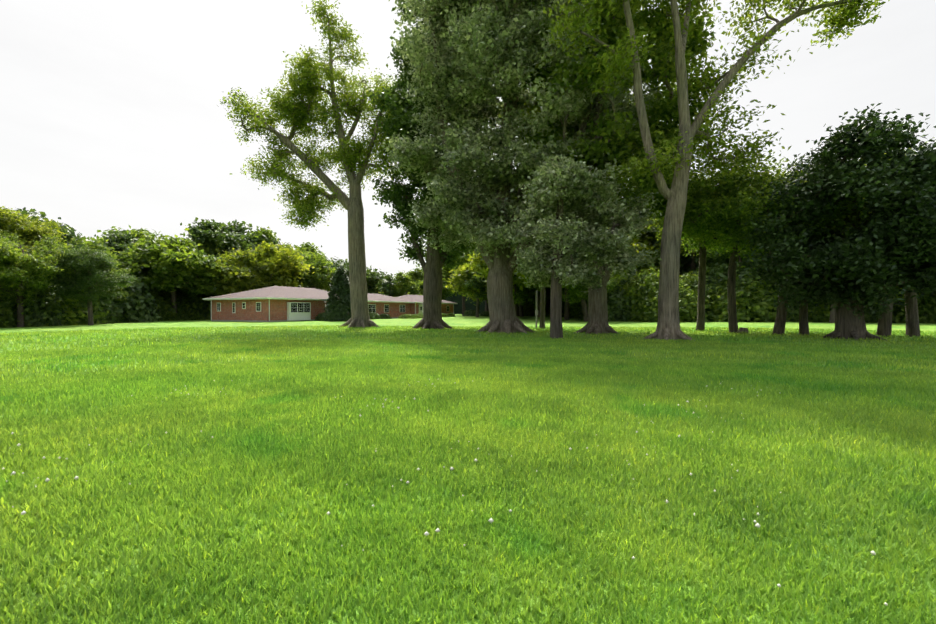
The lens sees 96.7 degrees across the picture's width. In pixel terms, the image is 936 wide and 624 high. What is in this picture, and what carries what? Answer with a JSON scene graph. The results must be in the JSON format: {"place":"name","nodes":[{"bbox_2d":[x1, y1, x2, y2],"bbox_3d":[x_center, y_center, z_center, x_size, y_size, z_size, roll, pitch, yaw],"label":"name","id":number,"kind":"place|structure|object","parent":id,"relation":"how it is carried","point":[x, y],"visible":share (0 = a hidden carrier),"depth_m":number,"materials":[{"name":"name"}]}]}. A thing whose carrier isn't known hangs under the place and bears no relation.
{"place":"outdoors","nodes":[
{"label":"outdoors","id":0,"kind":"place"},
{"bbox_2d":[212,299,452,320],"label":"brick walls","id":1,"kind":"structure","parent":0,"point":[278,309],"depth_m":51.18,"materials":[{"name":"brown brick"}]},
{"bbox_2d":[209,286,453,302],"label":"house roof","id":2,"kind":"structure","parent":1,"relation":"on","point":[289,292],"depth_m":54.77,"materials":[{"name":"grey"}]},
{"bbox_2d":[218,302,446,320],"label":"window frames","id":3,"kind":"structure","parent":1,"relation":"in","point":[297,315],"depth_m":51.56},
{"bbox_2d":[217,303,448,311],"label":"windows","id":4,"kind":"structure","parent":3,"relation":"in","point":[303,307],"depth_m":52.02,"materials":[{"name":"black glass"}]},
{"bbox_2d":[0,314,935,623],"bbox_3d":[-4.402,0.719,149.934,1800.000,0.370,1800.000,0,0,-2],"label":"lawn","id":5,"kind":"structure","parent":0,"point":[482,320],"depth_m":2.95,"materials":[{"name":"green plant"}]},
{"bbox_2d":[0,297,12,327],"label":"forest bush","id":6,"kind":"object","parent":5,"relation":"on","point":[2,320],"visible":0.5,"depth_m":35.38,"materials":[{"name":"green plant"}]},
{"bbox_2d":[0,284,39,327],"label":"forest bush","id":7,"kind":"object","parent":5,"relation":"on","point":[10,312],"visible":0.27,"depth_m":36.50,"materials":[{"name":"green plant"}]},
{"bbox_2d":[0,206,70,260],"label":"tree","id":8,"kind":"object","parent":5,"relation":"on","point":[17,224],"visible":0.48,"depth_m":39.30,"materials":[{"name":"green plant"}]},
{"bbox_2d":[1,277,72,326],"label":"forest bush","id":9,"kind":"object","parent":5,"relation":"on","point":[42,315],"visible":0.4,"depth_m":38.66,"materials":[{"name":"green plant"}]},
{"bbox_2d":[0,229,74,326],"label":"tree","id":10,"kind":"object","parent":5,"relation":"on","point":[18,266],"visible":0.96,"depth_m":36.05,"materials":[{"name":"green plant"}]},
{"bbox_2d":[2,207,83,254],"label":"tree","id":11,"kind":"object","parent":5,"relation":"on","point":[32,212],"visible":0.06,"depth_m":48.22,"materials":[{"name":"green plant"}]},
{"bbox_2d":[6,283,113,325],"bbox_3d":[-43.673,-1.125,42.244,12.706,6.827,9.862,0,0,-1],"label":"forest bush","id":12,"kind":"object","parent":5,"relation":"on","point":[76,318],"visible":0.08,"depth_m":41.27,"materials":[{"name":"green plant"}]},
{"bbox_2d":[61,223,87,246],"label":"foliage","id":13,"kind":"object","parent":5,"relation":"on","point":[76,239],"depth_m":52.12,"materials":[{"name":"green plant"}]},
{"bbox_2d":[32,248,137,324],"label":"tree","id":14,"kind":"object","parent":5,"relation":"on","point":[96,267],"visible":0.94,"depth_m":39.25,"materials":[{"name":"green plant"}]},
{"bbox_2d":[64,289,126,323],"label":"forest bush","id":15,"kind":"object","parent":5,"relation":"on","point":[108,303],"visible":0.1,"depth_m":45.59,"materials":[{"name":"green plant"}]},
{"bbox_2d":[56,235,149,282],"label":"tree","id":16,"kind":"object","parent":5,"relation":"on","point":[122,260],"visible":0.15,"depth_m":50.13,"materials":[{"name":"green plant"}]},
{"bbox_2d":[73,247,135,303],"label":"tree","id":17,"kind":"object","parent":5,"relation":"on","point":[119,288],"visible":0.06,"depth_m":46.43,"materials":[{"name":"green plant"}]},
{"bbox_2d":[94,230,138,256],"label":"tree","id":18,"kind":"object","parent":5,"relation":"on","point":[119,242],"visible":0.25,"depth_m":59.97,"materials":[{"name":"green plant"}]},
{"bbox_2d":[82,225,155,245],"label":"tree","id":19,"kind":"object","parent":5,"relation":"on","point":[138,234],"visible":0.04,"depth_m":66.96,"materials":[{"name":"green plant"}]},
{"bbox_2d":[106,268,163,322],"bbox_3d":[-42.860,-1.669,49.896,9.550,8.469,10.502,0,0,18],"label":"forest bush","id":20,"kind":"object","parent":5,"relation":"on","point":[142,307],"visible":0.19,"depth_m":49.85,"materials":[{"name":"green plant"}]},
{"bbox_2d":[120,282,170,321],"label":"forest bush","id":21,"kind":"object","parent":5,"relation":"on","point":[152,292],"visible":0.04,"depth_m":54.67,"materials":[{"name":"green plant"}]},
{"bbox_2d":[138,268,161,290],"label":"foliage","id":22,"kind":"object","parent":5,"relation":"on","point":[145,274],"visible":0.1,"depth_m":54.97,"materials":[{"name":"green plant"}]},
{"bbox_2d":[125,236,204,298],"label":"tree","id":23,"kind":"object","parent":5,"relation":"on","point":[187,289],"visible":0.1,"depth_m":56.78,"materials":[{"name":"green plant"}]},
{"bbox_2d":[113,230,229,320],"bbox_3d":[-39.910,-4.801,56.965,12.779,12.824,13.311,0,0,-25],"label":"tree","id":24,"kind":"object","parent":5,"relation":"on","point":[172,261],"visible":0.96,"depth_m":54.56,"materials":[{"name":"green plant"}]},
{"bbox_2d":[154,293,193,320],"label":"forest bush","id":25,"kind":"object","parent":5,"relation":"on","point":[168,309],"visible":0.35,"depth_m":56.47,"materials":[{"name":"green plant"}]},
{"bbox_2d":[178,289,210,319],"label":"forest bush","id":26,"kind":"object","parent":5,"relation":"on","point":[195,299],"visible":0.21,"depth_m":60.20,"materials":[{"name":"green plant"}]},
{"bbox_2d":[186,292,216,319],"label":"forest bush","id":27,"kind":"object","parent":5,"relation":"on","point":[209,306],"visible":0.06,"depth_m":61.70,"materials":[{"name":"green plant"}]},
{"bbox_2d":[188,242,222,263],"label":"tree","id":28,"kind":"object","parent":5,"relation":"on","point":[211,248],"depth_m":66.07,"materials":[{"name":"green plant"}]},
{"bbox_2d":[180,217,251,261],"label":"tree","id":29,"kind":"object","parent":5,"relation":"on","point":[206,232],"visible":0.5,"depth_m":66.26,"materials":[{"name":"green plant"}]},
{"bbox_2d":[188,220,264,245],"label":"tree","id":30,"kind":"object","parent":5,"relation":"on","point":[236,226],"depth_m":76.52,"materials":[{"name":"green plant"}]},
{"bbox_2d":[199,247,273,295],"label":"tree","id":31,"kind":"object","parent":5,"relation":"on","point":[234,275],"visible":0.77,"depth_m":60.72,"materials":[{"name":"green plant"}]},
{"bbox_2d":[216,232,287,274],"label":"tree","id":32,"kind":"object","parent":5,"relation":"on","point":[257,241],"visible":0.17,"depth_m":72.24,"materials":[{"name":"green plant"}]},
{"bbox_2d":[245,226,279,245],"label":"tree","id":33,"kind":"object","parent":5,"relation":"on","point":[268,233],"visible":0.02,"depth_m":74.83,"materials":[{"name":"green plant"}]},
{"bbox_2d":[246,240,314,288],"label":"tree","id":34,"kind":"object","parent":5,"relation":"on","point":[285,264],"visible":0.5,"depth_m":64.64,"materials":[{"name":"green plant"}]},
{"bbox_2d":[282,242,321,253],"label":"tree","id":35,"kind":"object","parent":5,"relation":"on","point":[307,247],"visible":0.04,"depth_m":89.88,"materials":[{"name":"green plant"}]},
{"bbox_2d":[211,317,403,321],"bbox_3d":[-17.660,1.097,71.010,10.424,0.460,46.024,0,0,26],"label":"house foundation","id":36,"kind":"object","parent":5,"relation":"on","point":[270,320],"visible":0.07,"depth_m":50.00,"materials":[{"name":"grey concrete"}]},
{"bbox_2d":[291,254,332,288],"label":"tree","id":37,"kind":"object","parent":5,"relation":"on","point":[317,278],"visible":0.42,"depth_m":73.46,"materials":[{"name":"green plant"}]},
{"bbox_2d":[292,249,335,291],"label":"tree","id":38,"kind":"object","parent":5,"relation":"on","point":[317,257],"visible":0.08,"depth_m":77.00,"materials":[{"name":"green plant"}]},
{"bbox_2d":[219,0,409,327],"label":"tree","id":39,"kind":"object","parent":5,"relation":"on","point":[300,117],"visible":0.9,"depth_m":36.29,"materials":[{"name":"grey plant"}]},
{"bbox_2d":[314,312,325,320],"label":"foundation shrub","id":40,"kind":"object","parent":5,"relation":"on","point":[319,317],"visible":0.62,"depth_m":53.47,"materials":[{"name":"green plant"}]},
{"bbox_2d":[311,254,342,289],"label":"tree","id":41,"kind":"object","parent":5,"relation":"on","point":[334,265],"depth_m":81.87,"materials":[{"name":"green plant"}]},
{"bbox_2d":[203,297,457,320],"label":"roof trim","id":42,"kind":"structure","parent":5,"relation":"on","point":[250,298],"depth_m":51.37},
{"bbox_2d":[323,266,350,320],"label":"evergreen shrub","id":43,"kind":"object","parent":5,"relation":"on","point":[339,284],"visible":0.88,"depth_m":52.47,"materials":[{"name":"green plant"}]},
{"bbox_2d":[330,257,387,293],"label":"tree","id":44,"kind":"object","parent":5,"relation":"on","point":[374,277],"visible":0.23,"depth_m":86.55,"materials":[{"name":"green plant"}]},
{"bbox_2d":[366,266,398,295],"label":"tree","id":45,"kind":"object","parent":5,"relation":"on","point":[389,284],"visible":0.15,"depth_m":101.43,"materials":[{"name":"green plant"}]},
{"bbox_2d":[380,313,391,318],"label":"foundation shrub","id":46,"kind":"object","parent":5,"relation":"on","point":[384,316],"visible":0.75,"depth_m":66.84,"materials":[{"name":"green plant"}]},
{"bbox_2d":[390,286,404,296],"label":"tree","id":47,"kind":"object","parent":5,"relation":"on","point":[400,294],"visible":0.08,"depth_m":102.53,"materials":[{"name":"green plant"}]},
{"bbox_2d":[391,271,421,295],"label":"tree","id":48,"kind":"object","parent":5,"relation":"on","point":[405,282],"visible":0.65,"depth_m":103.46,"materials":[{"name":"green plant"}]},
{"bbox_2d":[398,313,416,318],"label":"shrub","id":49,"kind":"object","parent":5,"relation":"on","point":[407,316],"visible":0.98,"depth_m":68.21,"materials":[{"name":"green plant"}]},
{"bbox_2d":[399,268,423,292],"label":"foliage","id":50,"kind":"object","parent":5,"relation":"on","point":[416,274],"visible":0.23,"depth_m":113.84,"materials":[{"name":"green plant"}]},
{"bbox_2d":[411,278,450,298],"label":"tree","id":51,"kind":"object","parent":5,"relation":"on","point":[449,292],"visible":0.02,"depth_m":115.28,"materials":[{"name":"green plant"}]},
{"bbox_2d":[416,271,451,299],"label":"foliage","id":52,"kind":"object","parent":5,"relation":"on","point":[420,282],"visible":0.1,"depth_m":109.38,"materials":[{"name":"green plant"}]},
{"bbox_2d":[368,0,501,328],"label":"tree","id":53,"kind":"object","parent":5,"relation":"on","point":[397,194],"visible":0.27,"depth_m":34.33,"materials":[{"name":"green plant"}]},
{"bbox_2d":[2,372,887,605],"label":"clover flowers","id":54,"kind":"object","parent":5,"relation":"on","point":[491,520],"visible":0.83,"depth_m":3.47,"materials":[{"name":"beige plant"}]},
{"bbox_2d":[442,266,464,315],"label":"tree","id":55,"kind":"object","parent":5,"relation":"on","point":[446,273],"visible":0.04,"depth_m":103.61,"materials":[{"name":"green plant"}]},
{"bbox_2d":[449,239,472,275],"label":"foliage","id":56,"kind":"object","parent":5,"relation":"on","point":[464,260],"depth_m":79.20,"materials":[{"name":"green plant"}]},
{"bbox_2d":[444,292,484,313],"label":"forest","id":57,"kind":"object","parent":5,"relation":"on","point":[458,306],"depth_m":149.93,"materials":[{"name":"green plant"}]},
{"bbox_2d":[442,256,487,316],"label":"tree","id":58,"kind":"object","parent":5,"relation":"on","point":[460,276],"visible":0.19,"depth_m":74.86,"materials":[{"name":"green plant"}]},
{"bbox_2d":[448,266,488,310],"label":"tree","id":59,"kind":"object","parent":5,"relation":"on","point":[486,306],"depth_m":95.95,"materials":[{"name":"brown plant"}]},
{"bbox_2d":[463,309,475,315],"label":"shrub","id":60,"kind":"object","parent":5,"relation":"on","point":[470,313],"visible":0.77,"depth_m":91.25,"materials":[{"name":"green plant"}]},
{"bbox_2d":[463,262,486,298],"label":"tree","id":61,"kind":"object","parent":5,"relation":"on","point":[476,284],"visible":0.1,"depth_m":73.19,"materials":[{"name":"green plant"}]},
{"bbox_2d":[479,311,488,315],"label":"shrub","id":62,"kind":"object","parent":5,"relation":"on","point":[484,313],"visible":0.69,"depth_m":93.55,"materials":[{"name":"green plant"}]},
{"bbox_2d":[472,192,517,276],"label":"tree","id":63,"kind":"object","parent":5,"relation":"on","point":[512,193],"visible":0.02,"depth_m":32.50,"materials":[{"name":"green plant"}]},
{"bbox_2d":[462,245,534,295],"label":"tree","id":64,"kind":"object","parent":5,"relation":"on","point":[481,268],"visible":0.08,"depth_m":62.02,"materials":[{"name":"green plant"}]},
{"bbox_2d":[486,268,537,313],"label":"tree","id":65,"kind":"object","parent":5,"relation":"on","point":[519,296],"visible":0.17,"depth_m":63.85,"materials":[{"name":"green plant"}]},
{"bbox_2d":[481,188,544,328],"bbox_3d":[5.985,-5.913,36.073,11.023,15.530,10.837,0,0,-2],"label":"tree","id":66,"kind":"object","parent":5,"relation":"on","point":[542,309],"visible":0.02,"depth_m":36.00,"materials":[{"name":"brown plant"}]},
{"bbox_2d":[381,0,662,333],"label":"tree","id":67,"kind":"object","parent":5,"relation":"on","point":[488,40],"visible":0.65,"depth_m":26.87,"materials":[{"name":"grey plant"}]},
{"bbox_2d":[519,284,546,316],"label":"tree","id":68,"kind":"object","parent":5,"relation":"on","point":[521,309],"depth_m":83.34,"materials":[{"name":"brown plant"}]},
{"bbox_2d":[523,295,549,315],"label":"forest bush","id":69,"kind":"object","parent":5,"relation":"on","point":[527,310],"visible":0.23,"depth_m":94.09,"materials":[{"name":"green plant"}]},
{"bbox_2d":[535,291,537,327],"bbox_3d":[6.038,-0.111,36.635,0.240,3.520,0.285,0,0,-2],"label":"yard post","id":70,"kind":"object","parent":5,"relation":"on","point":[536,312],"visible":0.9,"depth_m":36.62,"materials":[{"name":"grey wood"}]},
{"bbox_2d":[537,289,539,316],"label":"tree trunk","id":71,"kind":"object","parent":5,"relation":"on","point":[538,301],"depth_m":80.39,"materials":[{"name":"brown plant"}]},
{"bbox_2d":[532,299,549,316],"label":"forest bush","id":72,"kind":"object","parent":5,"relation":"on","point":[547,304],"visible":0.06,"depth_m":89.65,"materials":[{"name":"green plant"}]},
{"bbox_2d":[545,285,570,304],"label":"tree","id":73,"kind":"object","parent":5,"relation":"on","point":[548,292],"visible":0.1,"depth_m":79.22,"materials":[{"name":"green plant"}]},
{"bbox_2d":[545,247,574,319],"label":"tree","id":74,"kind":"object","parent":5,"relation":"on","point":[566,314],"depth_m":63.47,"materials":[{"name":"brown plant"}]},
{"bbox_2d":[563,298,581,318],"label":"forest bush","id":75,"kind":"object","parent":5,"relation":"on","point":[574,311],"visible":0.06,"depth_m":72.14,"materials":[{"name":"green plant"}]},
{"bbox_2d":[487,150,662,338],"bbox_3d":[5.593,-3.007,22.267,9.172,9.590,7.814,0,0,-2],"label":"tree","id":76,"kind":"object","parent":5,"relation":"on","point":[560,191],"visible":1,"depth_m":20.96,"materials":[{"name":"green plant"}]},
{"bbox_2d":[546,263,630,320],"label":"tree","id":77,"kind":"object","parent":5,"relation":"on","point":[576,294],"visible":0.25,"depth_m":55.17,"materials":[{"name":"green plant"}]},
{"bbox_2d":[575,284,636,321],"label":"forest bush","id":78,"kind":"object","parent":5,"relation":"on","point":[615,305],"visible":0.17,"depth_m":56.03,"materials":[{"name":"green plant"}]},
{"bbox_2d":[493,0,724,334],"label":"tree","id":79,"kind":"object","parent":5,"relation":"on","point":[610,134],"visible":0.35,"depth_m":23.83,"materials":[{"name":"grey plant"}]},
{"bbox_2d":[579,269,640,318],"bbox_3d":[23.710,-2.668,64.361,11.358,10.444,13.057,0,0,-44],"label":"forest bush","id":80,"kind":"object","parent":5,"relation":"on","point":[631,273],"visible":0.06,"depth_m":61.93,"materials":[{"name":"green plant"}]},
{"bbox_2d":[618,264,686,321],"bbox_3d":[25.136,-2.098,57.466,10.751,9.133,10.655,0,0,-5],"label":"forest bush","id":81,"kind":"object","parent":5,"relation":"on","point":[643,281],"visible":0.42,"depth_m":55.48,"materials":[{"name":"green plant"}]},
{"bbox_2d":[626,218,680,274],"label":"tree","id":82,"kind":"object","parent":5,"relation":"on","point":[648,247],"visible":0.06,"depth_m":65.19,"materials":[{"name":"green plant"}]},
{"bbox_2d":[625,220,690,270],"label":"tree","id":83,"kind":"object","parent":5,"relation":"on","point":[647,240],"visible":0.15,"depth_m":66.41,"materials":[{"name":"green plant"}]},
{"bbox_2d":[624,280,710,322],"bbox_3d":[26.136,-1.118,55.037,9.529,6.657,10.775,0,0,-39],"label":"forest bush","id":84,"kind":"object","parent":5,"relation":"on","point":[686,297],"visible":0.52,"depth_m":52.37,"materials":[{"name":"green plant"}]},
{"bbox_2d":[644,219,745,274],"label":"tree","id":85,"kind":"object","parent":5,"relation":"on","point":[687,263],"visible":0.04,"depth_m":64.11,"materials":[{"name":"green plant"}]},
{"bbox_2d":[679,269,724,321],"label":"forest bush","id":86,"kind":"object","parent":5,"relation":"on","point":[689,281],"visible":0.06,"depth_m":54.71,"materials":[{"name":"green plant"}]},
{"bbox_2d":[647,172,779,330],"bbox_3d":[17.064,-4.665,29.625,10.989,12.829,10.483,0,0,16],"label":"tree","id":87,"kind":"object","parent":5,"relation":"on","point":[700,323],"visible":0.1,"depth_m":29.25,"materials":[{"name":"green plant"}]},
{"bbox_2d":[543,0,889,340],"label":"tree","id":88,"kind":"object","parent":5,"relation":"on","point":[668,322],"visible":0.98,"depth_m":20.09,"materials":[{"name":"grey plant"}]},
{"bbox_2d":[690,243,764,280],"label":"tree","id":89,"kind":"object","parent":5,"relation":"on","point":[720,258],"visible":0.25,"depth_m":55.70,"materials":[{"name":"green plant"}]},
{"bbox_2d":[689,251,770,276],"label":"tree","id":90,"kind":"object","parent":5,"relation":"on","point":[737,263],"visible":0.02,"depth_m":59.34,"materials":[{"name":"green plant"}]},
{"bbox_2d":[693,262,774,321],"bbox_3d":[34.025,-2.102,55.779,9.542,9.356,14.700,0,0,-32],"label":"forest bush","id":91,"kind":"object","parent":5,"relation":"on","point":[722,275],"visible":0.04,"depth_m":53.52,"materials":[{"name":"green plant"}]},
{"bbox_2d":[739,327,747,332],"bbox_3d":[17.548,1.210,26.551,0.727,0.460,0.727,0,0,-2],"label":"stump","id":92,"kind":"object","parent":5,"relation":"on","point":[743,329],"visible":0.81,"depth_m":26.38,"materials":[{"name":"grey plant"}]},
{"bbox_2d":[656,148,834,332],"bbox_3d":[17.340,-4.091,25.539,10.214,11.686,9.864,0,0,41],"label":"tree","id":93,"kind":"object","parent":5,"relation":"on","point":[731,296],"visible":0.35,"depth_m":24.32,"materials":[{"name":"green plant"}]},
{"bbox_2d":[705,272,793,321],"bbox_3d":[35.128,-1.385,53.579,12.215,7.635,10.980,0,0,-30],"label":"forest bush","id":94,"kind":"object","parent":5,"relation":"on","point":[759,312],"visible":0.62,"depth_m":50.17,"materials":[{"name":"green plant"}]},
{"bbox_2d":[686,157,876,334],"bbox_3d":[18.197,-3.821,23.750,10.967,11.143,10.666,0,0,-2],"label":"tree","id":95,"kind":"object","parent":5,"relation":"on","point":[780,322],"visible":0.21,"depth_m":23.20,"materials":[{"name":"green plant"}]},
{"bbox_2d":[750,277,817,321],"bbox_3d":[39.930,-1.356,54.182,10.555,7.308,10.124,0,0,45],"label":"forest bush","id":96,"kind":"object","parent":5,"relation":"on","point":[795,312],"visible":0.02,"depth_m":50.08,"materials":[{"name":"green plant"}]},
{"bbox_2d":[697,163,886,335],"bbox_3d":[19.655,-3.484,23.524,10.771,10.463,10.828,0,0,-2],"label":"tree","id":97,"kind":"object","parent":5,"relation":"on","point":[839,218],"visible":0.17,"depth_m":21.77,"materials":[{"name":"green plant"}]},
{"bbox_2d":[789,300,829,321],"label":"forest bush","id":98,"kind":"object","parent":5,"relation":"on","point":[818,315],"visible":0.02,"depth_m":49.00,"materials":[{"name":"green plant"}]},
{"bbox_2d":[829,299,835,322],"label":"tree","id":99,"kind":"object","parent":5,"relation":"on","point":[832,315],"depth_m":46.41,"materials":[{"name":"brown plant"}]},
{"bbox_2d":[735,103,935,339],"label":"tree","id":100,"kind":"object","parent":5,"relation":"on","point":[854,271],"visible":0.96,"depth_m":19.24,"materials":[{"name":"green plant"}]},
{"bbox_2d":[796,135,934,336],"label":"tree","id":101,"kind":"object","parent":5,"relation":"on","point":[884,327],"depth_m":22.46,"materials":[{"name":"brown plant"}]},
{"bbox_2d":[864,301,878,322],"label":"forest bush","id":102,"kind":"object","parent":5,"relation":"on","point":[867,317],"visible":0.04,"depth_m":47.84,"materials":[{"name":"green plant"}]},
{"bbox_2d":[840,149,920,336],"bbox_3d":[23.871,-3.729,22.585,10.539,10.905,10.773,0,0,-2],"label":"tree","id":103,"kind":"object","parent":5,"relation":"on","point":[912,320],"depth_m":22.07,"materials":[{"name":"brown plant"}]},
{"bbox_2d":[865,286,934,303],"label":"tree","id":104,"kind":"object","parent":5,"relation":"on","point":[902,297],"depth_m":44.83,"materials":[{"name":"green plant"}]},
{"bbox_2d":[867,290,935,322],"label":"forest bush","id":105,"kind":"object","parent":5,"relation":"on","point":[927,312],"visible":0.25,"depth_m":45.46,"materials":[{"name":"green plant"}]},
{"bbox_2d":[0,0,935,278],"label":"sky","id":106,"kind":"structure","parent":0,"point":[112,113],"materials":[{"name":"white"}]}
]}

